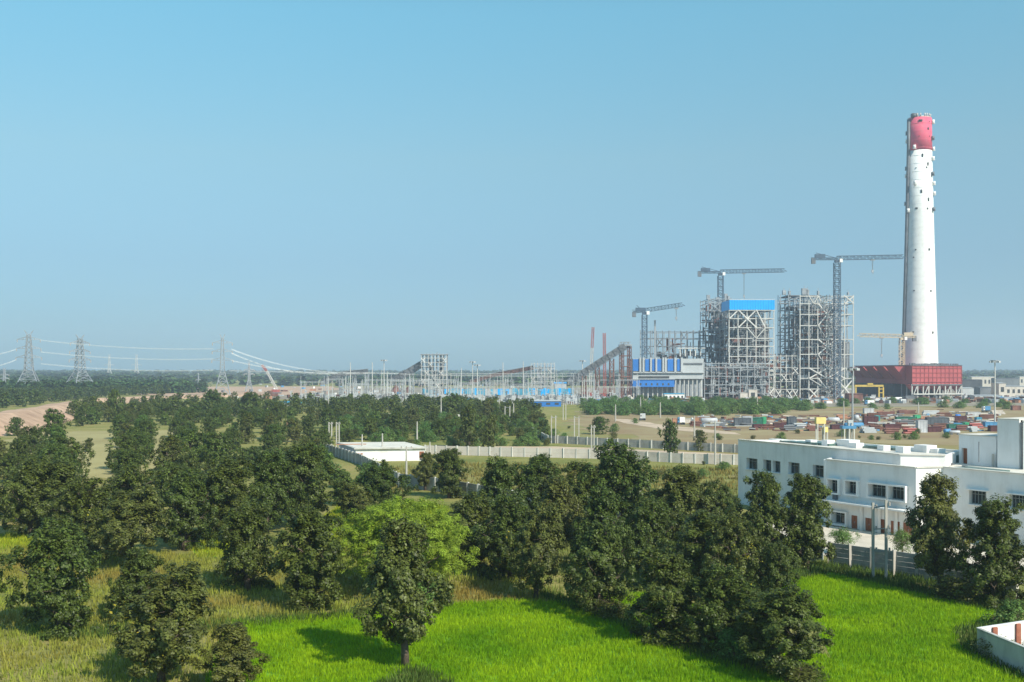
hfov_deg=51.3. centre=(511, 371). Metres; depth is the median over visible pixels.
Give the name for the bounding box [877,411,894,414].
pipe stack
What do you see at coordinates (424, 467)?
broadleaf tree
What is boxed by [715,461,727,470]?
bush
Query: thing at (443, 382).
switchyard gantry
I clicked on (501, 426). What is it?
broadleaf tree
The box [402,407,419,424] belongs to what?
broadleaf tree
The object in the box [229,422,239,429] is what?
broadleaf tree
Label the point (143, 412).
broadleaf tree
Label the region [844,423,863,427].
storage tank
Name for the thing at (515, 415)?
broadleaf tree
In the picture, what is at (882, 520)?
door
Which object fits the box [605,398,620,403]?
bush
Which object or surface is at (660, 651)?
paddy field
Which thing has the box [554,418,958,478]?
dry meadow
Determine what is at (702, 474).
bush
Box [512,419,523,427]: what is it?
bush
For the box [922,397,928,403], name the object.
bush
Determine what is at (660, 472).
bush
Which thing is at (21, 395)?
embankment wood
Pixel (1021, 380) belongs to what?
factory block
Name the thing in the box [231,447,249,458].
broadleaf tree
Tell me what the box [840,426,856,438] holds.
raised tank
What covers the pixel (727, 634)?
bush
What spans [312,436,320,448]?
broadleaf tree
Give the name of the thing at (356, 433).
broadleaf tree
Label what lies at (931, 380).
precipitator hall
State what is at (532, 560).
broadleaf tree
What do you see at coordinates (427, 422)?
bush
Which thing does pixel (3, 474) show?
broadleaf tree
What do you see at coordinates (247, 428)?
broadleaf tree
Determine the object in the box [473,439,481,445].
bush
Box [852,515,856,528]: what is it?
door
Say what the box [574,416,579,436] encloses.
twin pole line support
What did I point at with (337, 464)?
bush
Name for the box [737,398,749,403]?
bush
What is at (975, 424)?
pipe stack
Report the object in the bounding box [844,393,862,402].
shed
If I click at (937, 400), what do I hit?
construction clutter
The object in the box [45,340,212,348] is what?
power line
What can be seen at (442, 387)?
switchyard gantry
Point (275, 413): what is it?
broadleaf tree
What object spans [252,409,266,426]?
broadleaf tree
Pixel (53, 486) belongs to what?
broadleaf tree
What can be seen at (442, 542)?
acacia tree
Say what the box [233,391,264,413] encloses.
broadleaf tree
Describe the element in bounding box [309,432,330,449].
broadleaf tree
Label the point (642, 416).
parked truck
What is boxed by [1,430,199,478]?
hay meadow
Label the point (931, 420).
shipping container
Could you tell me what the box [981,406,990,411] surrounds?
parked truck
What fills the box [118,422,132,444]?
broadleaf tree
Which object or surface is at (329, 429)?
twin pole line support
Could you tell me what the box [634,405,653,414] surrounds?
bush
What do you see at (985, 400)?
bush
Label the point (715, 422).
utility pole
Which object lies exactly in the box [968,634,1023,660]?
bush
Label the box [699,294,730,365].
bunker bay frame
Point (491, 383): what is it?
switchyard gantry
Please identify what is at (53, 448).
broadleaf tree
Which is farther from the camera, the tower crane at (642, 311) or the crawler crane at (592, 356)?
the crawler crane at (592, 356)
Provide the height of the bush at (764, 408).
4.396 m
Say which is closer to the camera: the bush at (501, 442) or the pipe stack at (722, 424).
the bush at (501, 442)
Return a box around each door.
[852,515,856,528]
[866,518,870,530]
[881,519,884,532]
[891,521,899,534]
[903,522,911,536]
[963,448,966,462]
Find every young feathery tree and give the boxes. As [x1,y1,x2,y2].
[826,525,860,545]
[888,527,915,552]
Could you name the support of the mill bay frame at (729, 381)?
on the works ground at (833, 404)
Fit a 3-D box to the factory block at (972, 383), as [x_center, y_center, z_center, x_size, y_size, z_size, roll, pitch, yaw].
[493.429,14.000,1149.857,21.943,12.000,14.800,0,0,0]
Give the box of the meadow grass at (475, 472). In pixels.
[385,461,737,506]
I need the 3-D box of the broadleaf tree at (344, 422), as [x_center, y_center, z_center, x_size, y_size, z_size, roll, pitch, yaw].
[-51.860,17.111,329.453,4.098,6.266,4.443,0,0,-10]
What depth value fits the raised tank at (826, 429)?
262.79 m
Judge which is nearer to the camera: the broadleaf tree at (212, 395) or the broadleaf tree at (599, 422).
the broadleaf tree at (599, 422)
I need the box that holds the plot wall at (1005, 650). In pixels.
[976,620,1023,672]
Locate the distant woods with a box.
[0,369,1023,385]
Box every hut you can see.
[738,392,747,398]
[747,389,756,397]
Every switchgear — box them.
[290,388,632,404]
[294,388,630,404]
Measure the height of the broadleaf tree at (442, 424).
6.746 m
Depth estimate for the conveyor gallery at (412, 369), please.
857.25 m
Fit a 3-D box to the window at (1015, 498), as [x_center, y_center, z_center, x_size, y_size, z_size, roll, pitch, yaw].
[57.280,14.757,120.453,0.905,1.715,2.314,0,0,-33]
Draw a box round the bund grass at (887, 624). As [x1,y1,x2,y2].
[810,613,961,636]
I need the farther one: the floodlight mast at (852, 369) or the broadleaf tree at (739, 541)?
the floodlight mast at (852, 369)
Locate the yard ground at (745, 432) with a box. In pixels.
[567,406,1023,444]
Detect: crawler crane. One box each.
[261,364,281,393]
[583,327,593,396]
[600,333,606,397]
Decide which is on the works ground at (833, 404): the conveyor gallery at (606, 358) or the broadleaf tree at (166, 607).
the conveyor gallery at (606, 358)
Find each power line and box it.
[41,363,212,370]
[42,352,207,359]
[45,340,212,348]
[231,353,341,373]
[232,349,367,372]
[232,360,356,373]
[233,370,505,373]
[368,372,611,376]
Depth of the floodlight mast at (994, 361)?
391.98 m
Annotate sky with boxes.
[0,0,1023,371]
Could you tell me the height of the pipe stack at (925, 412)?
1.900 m
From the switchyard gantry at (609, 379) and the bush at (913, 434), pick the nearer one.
the bush at (913, 434)
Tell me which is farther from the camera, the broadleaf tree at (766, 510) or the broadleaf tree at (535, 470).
the broadleaf tree at (535, 470)
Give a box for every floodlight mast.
[845,368,859,425]
[989,360,1000,421]
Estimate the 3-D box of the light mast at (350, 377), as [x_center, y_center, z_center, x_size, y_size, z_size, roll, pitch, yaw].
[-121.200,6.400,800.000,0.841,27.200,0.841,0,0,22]
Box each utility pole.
[400,446,412,473]
[416,422,417,439]
[710,421,719,464]
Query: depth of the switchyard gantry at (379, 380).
759.80 m
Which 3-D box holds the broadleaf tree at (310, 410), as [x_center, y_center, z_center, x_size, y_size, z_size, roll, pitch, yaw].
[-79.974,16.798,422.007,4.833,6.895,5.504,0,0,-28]
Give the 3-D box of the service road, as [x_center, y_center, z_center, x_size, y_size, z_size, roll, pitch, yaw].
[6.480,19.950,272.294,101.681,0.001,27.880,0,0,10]
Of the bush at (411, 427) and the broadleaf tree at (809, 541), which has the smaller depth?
the broadleaf tree at (809, 541)
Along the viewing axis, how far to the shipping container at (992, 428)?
357.14 m
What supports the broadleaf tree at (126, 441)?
on the hay meadow at (97, 468)
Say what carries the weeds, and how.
on the ground at (562, 414)
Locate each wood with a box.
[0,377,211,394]
[0,381,172,407]
[65,391,543,418]
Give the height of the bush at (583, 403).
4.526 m
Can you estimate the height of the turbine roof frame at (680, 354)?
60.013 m
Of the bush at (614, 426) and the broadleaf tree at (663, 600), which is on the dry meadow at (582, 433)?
the bush at (614, 426)
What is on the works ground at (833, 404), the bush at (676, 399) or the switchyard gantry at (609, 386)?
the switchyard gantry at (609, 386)
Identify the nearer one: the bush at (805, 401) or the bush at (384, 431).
the bush at (384, 431)
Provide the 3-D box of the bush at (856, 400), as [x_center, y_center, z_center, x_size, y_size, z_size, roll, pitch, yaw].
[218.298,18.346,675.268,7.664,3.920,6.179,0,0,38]
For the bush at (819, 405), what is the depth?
575.86 m
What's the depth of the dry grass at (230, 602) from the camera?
90.02 m
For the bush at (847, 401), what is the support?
on the works ground at (833, 404)
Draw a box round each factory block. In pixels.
[957,387,973,395]
[962,379,981,387]
[967,376,993,386]
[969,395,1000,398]
[973,387,990,394]
[991,378,1019,385]
[991,383,1005,394]
[1006,386,1023,396]
[1015,376,1023,385]
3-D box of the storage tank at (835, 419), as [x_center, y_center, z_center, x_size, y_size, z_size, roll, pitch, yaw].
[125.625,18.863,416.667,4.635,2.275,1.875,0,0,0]
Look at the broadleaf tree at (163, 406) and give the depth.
442.21 m
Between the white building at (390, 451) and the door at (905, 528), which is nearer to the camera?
the door at (905, 528)
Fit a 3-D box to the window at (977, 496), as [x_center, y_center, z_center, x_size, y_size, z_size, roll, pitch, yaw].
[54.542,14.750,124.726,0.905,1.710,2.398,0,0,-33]
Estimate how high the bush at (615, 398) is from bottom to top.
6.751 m
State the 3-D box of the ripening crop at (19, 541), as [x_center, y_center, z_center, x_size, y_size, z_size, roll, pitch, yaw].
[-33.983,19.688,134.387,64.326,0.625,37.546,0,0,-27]
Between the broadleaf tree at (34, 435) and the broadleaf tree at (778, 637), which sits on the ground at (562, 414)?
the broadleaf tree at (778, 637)
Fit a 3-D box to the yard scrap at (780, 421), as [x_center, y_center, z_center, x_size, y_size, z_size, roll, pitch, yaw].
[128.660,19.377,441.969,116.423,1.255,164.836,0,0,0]
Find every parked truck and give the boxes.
[639,413,645,419]
[676,417,684,424]
[864,400,873,404]
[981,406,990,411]
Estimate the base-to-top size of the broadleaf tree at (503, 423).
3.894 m
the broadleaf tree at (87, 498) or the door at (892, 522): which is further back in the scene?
the door at (892, 522)
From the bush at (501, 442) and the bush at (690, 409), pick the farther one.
the bush at (690, 409)
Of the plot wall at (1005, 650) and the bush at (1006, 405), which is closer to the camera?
the plot wall at (1005, 650)
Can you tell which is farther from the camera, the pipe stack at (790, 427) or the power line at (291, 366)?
the power line at (291, 366)
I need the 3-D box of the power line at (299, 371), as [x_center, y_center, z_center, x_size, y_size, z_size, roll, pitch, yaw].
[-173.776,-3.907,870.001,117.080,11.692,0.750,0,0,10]
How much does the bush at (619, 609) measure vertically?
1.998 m
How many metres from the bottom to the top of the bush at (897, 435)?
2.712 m
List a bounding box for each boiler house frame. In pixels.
[709,299,775,395]
[776,286,853,398]
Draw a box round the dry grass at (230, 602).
[0,535,561,681]
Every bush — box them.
[283,590,333,612]
[322,461,342,479]
[348,424,361,435]
[354,461,377,482]
[368,427,397,441]
[378,435,394,441]
[397,437,406,441]
[406,438,414,442]
[408,420,430,434]
[408,426,415,433]
[412,439,422,445]
[413,425,438,440]
[415,580,453,607]
[423,432,438,442]
[437,411,446,419]
[443,436,455,445]
[446,426,460,437]
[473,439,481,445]
[498,437,509,445]
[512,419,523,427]
[512,439,520,445]
[517,421,538,429]
[517,432,532,441]
[518,436,530,445]
[526,437,540,445]
[528,427,540,437]
[542,437,551,445]
[550,428,559,435]
[576,401,588,407]
[580,401,601,410]
[582,397,595,402]
[585,403,605,413]
[586,403,603,414]
[589,597,627,620]
[602,403,618,413]
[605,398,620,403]
[606,423,618,431]
[608,431,617,437]
[609,395,621,402]
[616,403,634,415]
[616,408,627,415]
[622,396,631,402]
[627,402,641,412]
[632,405,641,413]
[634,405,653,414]
[635,394,647,400]
[638,402,661,414]
[646,395,659,401]
[649,401,659,408]
[655,468,663,476]
[657,402,679,414]
[659,401,679,409]
[662,403,680,414]
[663,621,713,649]
[671,397,686,402]
[680,404,690,413]
[682,403,703,414]
[685,396,701,401]
[688,403,709,414]
[691,407,706,415]
[697,468,709,476]
[703,399,717,407]
[705,404,717,413]
[712,403,734,415]
[712,626,750,663]
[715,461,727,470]
[726,401,742,413]
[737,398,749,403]
[741,402,759,414]
[743,401,766,412]
[759,397,775,404]
[759,405,769,413]
[766,404,781,413]
[773,432,786,438]
[774,397,789,407]
[777,399,793,409]
[777,404,790,412]
[779,401,793,409]
[782,663,825,681]
[789,399,797,408]
[792,399,813,409]
[797,403,811,410]
[814,402,825,408]
[817,403,826,408]
[834,429,845,436]
[835,399,849,406]
[853,398,861,403]
[868,402,879,408]
[881,404,892,408]
[887,397,898,402]
[890,431,901,439]
[905,430,919,439]
[915,398,925,404]
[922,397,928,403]
[927,572,990,603]
[936,400,949,407]
[941,396,952,402]
[951,402,964,408]
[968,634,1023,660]
[975,402,985,407]
[977,398,991,405]
[978,597,1023,625]
[999,401,1014,408]
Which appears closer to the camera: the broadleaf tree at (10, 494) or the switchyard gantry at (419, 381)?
the broadleaf tree at (10, 494)
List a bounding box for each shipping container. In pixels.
[733,418,750,425]
[752,417,761,423]
[752,424,762,426]
[773,423,785,427]
[786,416,796,423]
[830,424,842,428]
[862,416,878,424]
[863,408,873,412]
[883,424,900,428]
[895,417,916,419]
[915,420,926,432]
[925,417,948,423]
[927,426,941,431]
[946,424,966,428]
[953,416,966,420]
[966,412,980,415]
[982,422,996,426]
[987,425,996,431]
[1010,405,1020,409]
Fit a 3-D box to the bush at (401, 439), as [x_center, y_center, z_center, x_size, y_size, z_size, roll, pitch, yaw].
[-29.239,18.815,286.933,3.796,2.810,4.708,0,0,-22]
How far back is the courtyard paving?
126.27 m
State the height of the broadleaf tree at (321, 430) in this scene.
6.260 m
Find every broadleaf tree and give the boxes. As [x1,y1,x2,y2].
[0,438,11,466]
[0,452,26,482]
[0,453,70,538]
[0,456,54,525]
[0,466,5,498]
[0,513,103,640]
[4,416,24,435]
[8,436,38,466]
[13,430,27,452]
[19,426,47,454]
[19,458,98,525]
[34,408,71,442]
[35,441,76,469]
[40,436,95,475]
[41,426,65,442]
[50,449,88,475]
[51,474,114,558]
[74,405,90,426]
[81,437,93,451]
[85,406,101,423]
[86,483,170,561]
[100,403,114,421]
[102,546,174,619]
[104,432,144,465]
[104,447,145,484]
[104,560,217,681]
[105,388,123,421]
[105,449,143,472]
[105,471,125,500]
[107,414,129,438]
[108,462,168,513]
[117,425,152,441]
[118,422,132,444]
[124,431,155,463]
[134,414,153,426]
[136,402,145,414]
[138,408,153,420]
[138,419,158,437]
[138,436,156,458]
[139,409,148,416]
[147,434,189,484]
[147,460,192,505]
[153,465,224,550]
[154,402,174,418]
[155,416,172,423]
[157,440,197,463]
[158,434,194,465]
[159,412,171,424]
[167,416,189,435]
[176,428,213,462]
[176,453,204,479]
[179,408,196,429]
[184,404,205,422]
[186,422,198,432]
[188,621,271,681]
[193,431,242,468]
[196,454,264,539]
[200,416,219,432]
[201,388,230,415]
[201,427,214,442]
[201,462,214,484]
[206,408,228,426]
[212,497,278,590]
[216,406,232,426]
[216,431,237,456]
[226,409,234,422]
[228,427,242,450]
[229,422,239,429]
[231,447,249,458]
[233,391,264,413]
[234,410,257,434]
[236,412,256,443]
[244,446,262,469]
[245,448,306,531]
[248,408,259,422]
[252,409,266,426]
[257,423,286,447]
[258,414,281,424]
[259,412,277,434]
[259,431,281,456]
[260,410,282,428]
[267,436,282,451]
[268,401,288,421]
[271,505,348,611]
[272,448,285,456]
[273,440,321,485]
[274,439,341,524]
[276,424,287,444]
[284,416,295,426]
[284,417,302,441]
[285,407,296,419]
[297,435,309,443]
[298,415,311,431]
[299,413,320,436]
[304,406,315,418]
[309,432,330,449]
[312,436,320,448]
[313,444,333,479]
[316,407,337,427]
[316,427,333,445]
[331,468,346,487]
[332,471,357,505]
[334,428,345,439]
[335,480,372,521]
[338,417,349,433]
[342,429,355,441]
[350,512,454,666]
[351,417,361,426]
[353,428,359,437]
[355,407,365,420]
[355,458,418,518]
[357,417,377,439]
[359,408,370,420]
[369,411,380,421]
[378,413,387,419]
[381,414,406,434]
[382,411,405,437]
[391,407,405,420]
[392,429,401,441]
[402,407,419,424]
[403,432,408,438]
[407,419,417,428]
[410,451,440,489]
[426,406,438,415]
[427,411,438,428]
[427,418,451,439]
[430,448,471,498]
[442,392,464,415]
[444,414,453,421]
[446,488,506,568]
[448,415,461,436]
[457,402,483,446]
[468,455,535,537]
[468,493,536,580]
[477,398,494,415]
[478,413,499,446]
[479,416,497,436]
[487,403,501,414]
[498,423,506,434]
[499,414,510,427]
[500,420,506,430]
[505,502,569,598]
[506,424,514,431]
[507,412,524,423]
[508,427,514,435]
[511,452,564,510]
[515,427,525,439]
[516,407,530,419]
[520,412,538,426]
[527,475,587,559]
[535,419,550,428]
[539,427,550,435]
[561,460,611,533]
[561,515,639,614]
[568,482,635,569]
[577,437,660,535]
[586,416,609,434]
[620,493,687,575]
[623,544,699,647]
[645,463,717,553]
[657,417,680,452]
[667,509,728,592]
[679,562,754,652]
[693,430,707,450]
[694,478,740,541]
[701,510,769,589]
[722,582,769,662]
[724,468,796,562]
[733,580,834,677]
[747,541,801,599]
[777,472,836,570]
[903,469,976,592]
[953,493,1023,609]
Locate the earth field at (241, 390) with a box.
[136,386,344,395]
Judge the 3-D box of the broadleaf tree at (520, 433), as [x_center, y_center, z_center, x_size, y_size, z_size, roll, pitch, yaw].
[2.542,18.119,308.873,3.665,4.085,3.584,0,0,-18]
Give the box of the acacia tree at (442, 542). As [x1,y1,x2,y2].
[330,494,479,579]
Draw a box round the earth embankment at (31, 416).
[0,394,269,435]
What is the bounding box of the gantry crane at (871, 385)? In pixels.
[854,383,883,397]
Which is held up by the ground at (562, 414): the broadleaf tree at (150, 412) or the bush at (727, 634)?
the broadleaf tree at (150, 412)
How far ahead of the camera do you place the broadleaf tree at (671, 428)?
249.81 m
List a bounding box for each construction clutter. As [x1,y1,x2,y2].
[218,383,1023,402]
[221,384,1014,402]
[231,389,1020,402]
[236,384,954,402]
[249,382,1023,402]
[281,385,1020,402]
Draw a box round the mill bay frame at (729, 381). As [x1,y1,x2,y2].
[703,360,769,397]
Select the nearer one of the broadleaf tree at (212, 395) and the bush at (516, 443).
the bush at (516, 443)
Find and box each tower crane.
[632,302,684,358]
[697,267,786,365]
[811,253,905,398]
[857,331,916,364]
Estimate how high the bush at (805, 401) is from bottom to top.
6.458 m
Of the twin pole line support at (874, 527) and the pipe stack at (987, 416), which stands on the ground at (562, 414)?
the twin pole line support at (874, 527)
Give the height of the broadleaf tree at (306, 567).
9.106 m
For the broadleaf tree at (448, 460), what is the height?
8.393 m
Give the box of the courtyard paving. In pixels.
[767,522,1023,583]
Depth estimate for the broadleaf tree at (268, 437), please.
241.99 m
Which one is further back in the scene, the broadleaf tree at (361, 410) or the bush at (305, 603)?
the broadleaf tree at (361, 410)
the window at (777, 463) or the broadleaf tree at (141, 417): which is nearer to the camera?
the window at (777, 463)
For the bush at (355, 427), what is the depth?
329.47 m
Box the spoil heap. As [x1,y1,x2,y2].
[391,385,400,392]
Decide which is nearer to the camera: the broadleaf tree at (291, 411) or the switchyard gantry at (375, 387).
the broadleaf tree at (291, 411)
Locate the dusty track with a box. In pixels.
[616,419,740,434]
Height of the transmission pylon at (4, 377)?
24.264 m
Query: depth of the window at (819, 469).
146.46 m
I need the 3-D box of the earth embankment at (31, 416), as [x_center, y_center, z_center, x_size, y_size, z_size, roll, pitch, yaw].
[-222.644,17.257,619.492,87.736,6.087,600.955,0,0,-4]
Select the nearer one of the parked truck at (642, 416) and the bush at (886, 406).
the parked truck at (642, 416)
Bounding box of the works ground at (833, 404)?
[137,387,1023,406]
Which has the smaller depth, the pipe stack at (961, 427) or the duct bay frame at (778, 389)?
the pipe stack at (961, 427)
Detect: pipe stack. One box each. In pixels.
[689,421,701,425]
[716,422,726,426]
[762,424,773,429]
[784,425,795,430]
[793,423,805,427]
[806,425,820,430]
[836,414,849,418]
[859,427,876,432]
[867,413,880,415]
[869,425,881,430]
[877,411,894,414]
[882,428,899,433]
[895,422,908,427]
[897,410,916,413]
[899,420,914,424]
[902,428,917,433]
[922,410,939,414]
[931,425,945,430]
[936,412,951,416]
[955,425,968,430]
[966,426,978,431]
[969,423,983,427]
[979,414,993,418]
[988,410,1004,414]
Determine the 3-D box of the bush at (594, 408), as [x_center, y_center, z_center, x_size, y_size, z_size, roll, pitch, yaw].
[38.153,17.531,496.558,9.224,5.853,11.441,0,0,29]
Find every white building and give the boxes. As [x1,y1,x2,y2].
[336,442,427,460]
[738,417,1023,545]
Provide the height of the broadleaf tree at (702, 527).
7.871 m
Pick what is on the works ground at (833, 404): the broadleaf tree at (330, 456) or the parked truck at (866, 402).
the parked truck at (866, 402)
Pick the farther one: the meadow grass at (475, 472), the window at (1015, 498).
the meadow grass at (475, 472)
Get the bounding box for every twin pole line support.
[328,422,332,444]
[336,422,339,445]
[551,416,556,442]
[563,403,566,419]
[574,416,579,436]
[591,425,595,448]
[871,500,890,577]
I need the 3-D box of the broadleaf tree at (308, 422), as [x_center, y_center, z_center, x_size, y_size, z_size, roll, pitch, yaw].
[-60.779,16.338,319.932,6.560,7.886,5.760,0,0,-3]
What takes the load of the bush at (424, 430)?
on the ground at (562, 414)
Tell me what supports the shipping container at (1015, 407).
on the yard ground at (745, 432)
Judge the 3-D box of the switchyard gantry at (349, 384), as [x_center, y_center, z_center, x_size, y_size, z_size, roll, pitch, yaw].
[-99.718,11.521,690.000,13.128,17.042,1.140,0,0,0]
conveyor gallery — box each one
[320,369,368,393]
[389,361,422,394]
[469,365,533,388]
[567,343,626,396]
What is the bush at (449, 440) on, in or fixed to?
on the ground at (562, 414)
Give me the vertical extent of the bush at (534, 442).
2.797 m
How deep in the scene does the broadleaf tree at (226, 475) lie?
124.61 m
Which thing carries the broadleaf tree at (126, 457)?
on the ground at (562, 414)
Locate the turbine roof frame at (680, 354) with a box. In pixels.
[640,320,708,358]
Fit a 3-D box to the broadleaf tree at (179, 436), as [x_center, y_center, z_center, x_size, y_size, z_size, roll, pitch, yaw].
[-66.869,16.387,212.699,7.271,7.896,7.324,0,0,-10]
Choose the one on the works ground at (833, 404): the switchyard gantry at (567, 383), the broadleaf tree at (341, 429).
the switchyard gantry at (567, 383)
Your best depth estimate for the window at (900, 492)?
130.33 m
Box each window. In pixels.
[745,458,756,470]
[766,460,770,472]
[771,461,780,473]
[788,462,798,474]
[811,465,823,478]
[826,477,840,494]
[830,510,848,526]
[843,479,859,496]
[866,482,886,499]
[886,484,907,502]
[967,490,985,505]
[1008,495,1023,510]
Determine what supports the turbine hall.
on the works ground at (833, 404)
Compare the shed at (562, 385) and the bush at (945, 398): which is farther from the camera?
the shed at (562, 385)
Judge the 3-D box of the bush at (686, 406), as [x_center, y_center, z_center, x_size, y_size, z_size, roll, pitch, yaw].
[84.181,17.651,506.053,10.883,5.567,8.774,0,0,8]
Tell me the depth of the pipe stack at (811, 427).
359.67 m
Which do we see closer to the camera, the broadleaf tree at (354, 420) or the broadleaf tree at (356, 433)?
the broadleaf tree at (356, 433)
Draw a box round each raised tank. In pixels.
[815,417,825,439]
[823,427,827,439]
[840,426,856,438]
[847,420,852,438]
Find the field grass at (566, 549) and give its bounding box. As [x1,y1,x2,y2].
[418,501,826,602]
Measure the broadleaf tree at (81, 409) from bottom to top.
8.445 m
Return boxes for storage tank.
[701,418,717,423]
[827,417,839,422]
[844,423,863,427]
[949,430,959,434]
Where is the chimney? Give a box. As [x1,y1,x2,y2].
[901,113,937,365]
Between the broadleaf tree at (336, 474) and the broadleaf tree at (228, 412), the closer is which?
the broadleaf tree at (336, 474)
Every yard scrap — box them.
[685,411,993,425]
[687,412,992,430]
[698,408,997,430]
[698,411,1000,428]
[702,414,983,430]
[712,410,882,430]
[721,411,971,429]
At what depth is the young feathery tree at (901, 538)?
112.71 m
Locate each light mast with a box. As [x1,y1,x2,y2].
[350,362,350,393]
[372,362,372,393]
[469,361,475,395]
[474,364,480,395]
[523,361,523,394]
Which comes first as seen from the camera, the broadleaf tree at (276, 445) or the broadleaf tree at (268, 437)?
the broadleaf tree at (268, 437)
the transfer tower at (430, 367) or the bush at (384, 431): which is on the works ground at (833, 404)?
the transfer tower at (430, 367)
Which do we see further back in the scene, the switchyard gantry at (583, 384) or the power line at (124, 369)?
the power line at (124, 369)
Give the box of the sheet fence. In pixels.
[422,388,573,394]
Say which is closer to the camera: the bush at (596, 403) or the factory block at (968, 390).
the bush at (596, 403)
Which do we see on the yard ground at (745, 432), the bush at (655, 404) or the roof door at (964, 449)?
the bush at (655, 404)
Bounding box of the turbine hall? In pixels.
[628,358,703,397]
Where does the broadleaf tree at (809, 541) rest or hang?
on the ground at (562, 414)
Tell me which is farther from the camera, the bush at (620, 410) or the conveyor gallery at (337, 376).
the conveyor gallery at (337, 376)
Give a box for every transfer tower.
[418,353,448,395]
[530,361,554,388]
[618,342,631,397]
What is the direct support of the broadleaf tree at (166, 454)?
on the ground at (562, 414)
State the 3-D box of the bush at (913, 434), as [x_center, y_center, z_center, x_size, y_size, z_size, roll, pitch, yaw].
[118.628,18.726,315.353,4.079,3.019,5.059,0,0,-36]
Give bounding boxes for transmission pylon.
[0,368,8,381]
[16,330,41,383]
[67,335,92,382]
[104,354,112,373]
[211,334,232,394]
[244,362,254,391]
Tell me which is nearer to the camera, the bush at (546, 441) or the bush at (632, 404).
the bush at (546, 441)
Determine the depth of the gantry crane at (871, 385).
771.20 m
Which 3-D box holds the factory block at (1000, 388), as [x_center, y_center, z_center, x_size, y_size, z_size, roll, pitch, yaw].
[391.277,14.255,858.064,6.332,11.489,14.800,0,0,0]
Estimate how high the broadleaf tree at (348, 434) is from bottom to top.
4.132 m
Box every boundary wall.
[325,445,512,495]
[424,445,737,464]
[507,424,546,439]
[511,490,823,561]
[547,435,737,452]
[827,541,1018,596]
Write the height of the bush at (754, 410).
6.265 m
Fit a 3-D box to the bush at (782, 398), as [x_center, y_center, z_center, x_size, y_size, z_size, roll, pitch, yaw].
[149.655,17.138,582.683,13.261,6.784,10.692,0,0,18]
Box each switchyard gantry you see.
[300,381,324,393]
[326,378,346,394]
[348,377,367,393]
[365,373,388,394]
[365,380,384,395]
[386,379,404,394]
[390,380,410,397]
[409,373,429,392]
[413,376,435,397]
[430,381,455,394]
[431,380,454,395]
[437,373,456,396]
[450,386,471,397]
[457,376,479,395]
[482,382,501,395]
[489,380,511,400]
[513,380,532,400]
[524,382,546,397]
[531,380,552,398]
[550,376,573,391]
[557,373,578,398]
[572,373,594,400]
[576,379,597,396]
[598,373,619,389]
[598,380,617,398]
[618,379,637,396]
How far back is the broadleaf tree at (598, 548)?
86.82 m
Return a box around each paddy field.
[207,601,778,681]
[614,598,826,667]
[800,580,1013,681]
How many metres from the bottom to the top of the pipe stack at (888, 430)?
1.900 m
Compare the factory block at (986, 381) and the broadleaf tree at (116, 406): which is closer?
the broadleaf tree at (116, 406)
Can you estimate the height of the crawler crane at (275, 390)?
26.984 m
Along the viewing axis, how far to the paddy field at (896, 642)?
77.37 m
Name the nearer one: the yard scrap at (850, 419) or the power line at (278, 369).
the yard scrap at (850, 419)
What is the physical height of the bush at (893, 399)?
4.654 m
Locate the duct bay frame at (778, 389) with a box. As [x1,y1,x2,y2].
[763,353,798,397]
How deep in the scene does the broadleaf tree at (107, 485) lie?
162.45 m
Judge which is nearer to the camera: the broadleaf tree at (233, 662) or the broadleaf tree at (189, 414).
the broadleaf tree at (233, 662)
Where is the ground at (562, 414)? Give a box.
[0,372,1023,681]
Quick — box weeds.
[26,559,1023,681]
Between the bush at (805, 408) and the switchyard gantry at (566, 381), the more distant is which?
the switchyard gantry at (566, 381)
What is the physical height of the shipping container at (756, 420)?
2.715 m
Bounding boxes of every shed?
[531,400,560,406]
[554,382,566,394]
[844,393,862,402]
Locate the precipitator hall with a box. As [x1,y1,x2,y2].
[850,363,962,397]
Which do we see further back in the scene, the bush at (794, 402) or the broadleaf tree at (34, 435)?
the bush at (794, 402)
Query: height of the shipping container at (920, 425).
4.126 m
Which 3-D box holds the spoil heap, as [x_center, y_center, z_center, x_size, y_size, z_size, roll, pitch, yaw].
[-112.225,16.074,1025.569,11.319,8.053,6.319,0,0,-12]
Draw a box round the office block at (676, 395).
[663,393,683,398]
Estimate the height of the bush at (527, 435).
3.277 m
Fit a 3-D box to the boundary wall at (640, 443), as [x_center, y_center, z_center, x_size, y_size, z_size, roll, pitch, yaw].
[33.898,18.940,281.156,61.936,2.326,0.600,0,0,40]
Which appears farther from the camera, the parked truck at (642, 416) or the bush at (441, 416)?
the parked truck at (642, 416)
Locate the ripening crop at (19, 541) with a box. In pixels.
[0,503,452,557]
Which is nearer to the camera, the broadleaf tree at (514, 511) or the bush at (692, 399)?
the broadleaf tree at (514, 511)
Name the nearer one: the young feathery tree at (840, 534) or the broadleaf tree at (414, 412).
the young feathery tree at (840, 534)
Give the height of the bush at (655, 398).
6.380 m
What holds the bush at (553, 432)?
on the dry meadow at (582, 433)
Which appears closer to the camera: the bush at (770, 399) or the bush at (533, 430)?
the bush at (533, 430)
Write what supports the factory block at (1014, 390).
on the works ground at (833, 404)
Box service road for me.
[484,446,737,454]
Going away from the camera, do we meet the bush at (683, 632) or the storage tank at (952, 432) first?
the bush at (683, 632)
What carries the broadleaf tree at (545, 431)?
on the dry meadow at (582, 433)
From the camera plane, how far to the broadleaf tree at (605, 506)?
105.26 m
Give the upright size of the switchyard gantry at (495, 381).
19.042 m
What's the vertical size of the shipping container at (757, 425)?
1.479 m
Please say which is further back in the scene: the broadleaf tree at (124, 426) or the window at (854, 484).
the broadleaf tree at (124, 426)

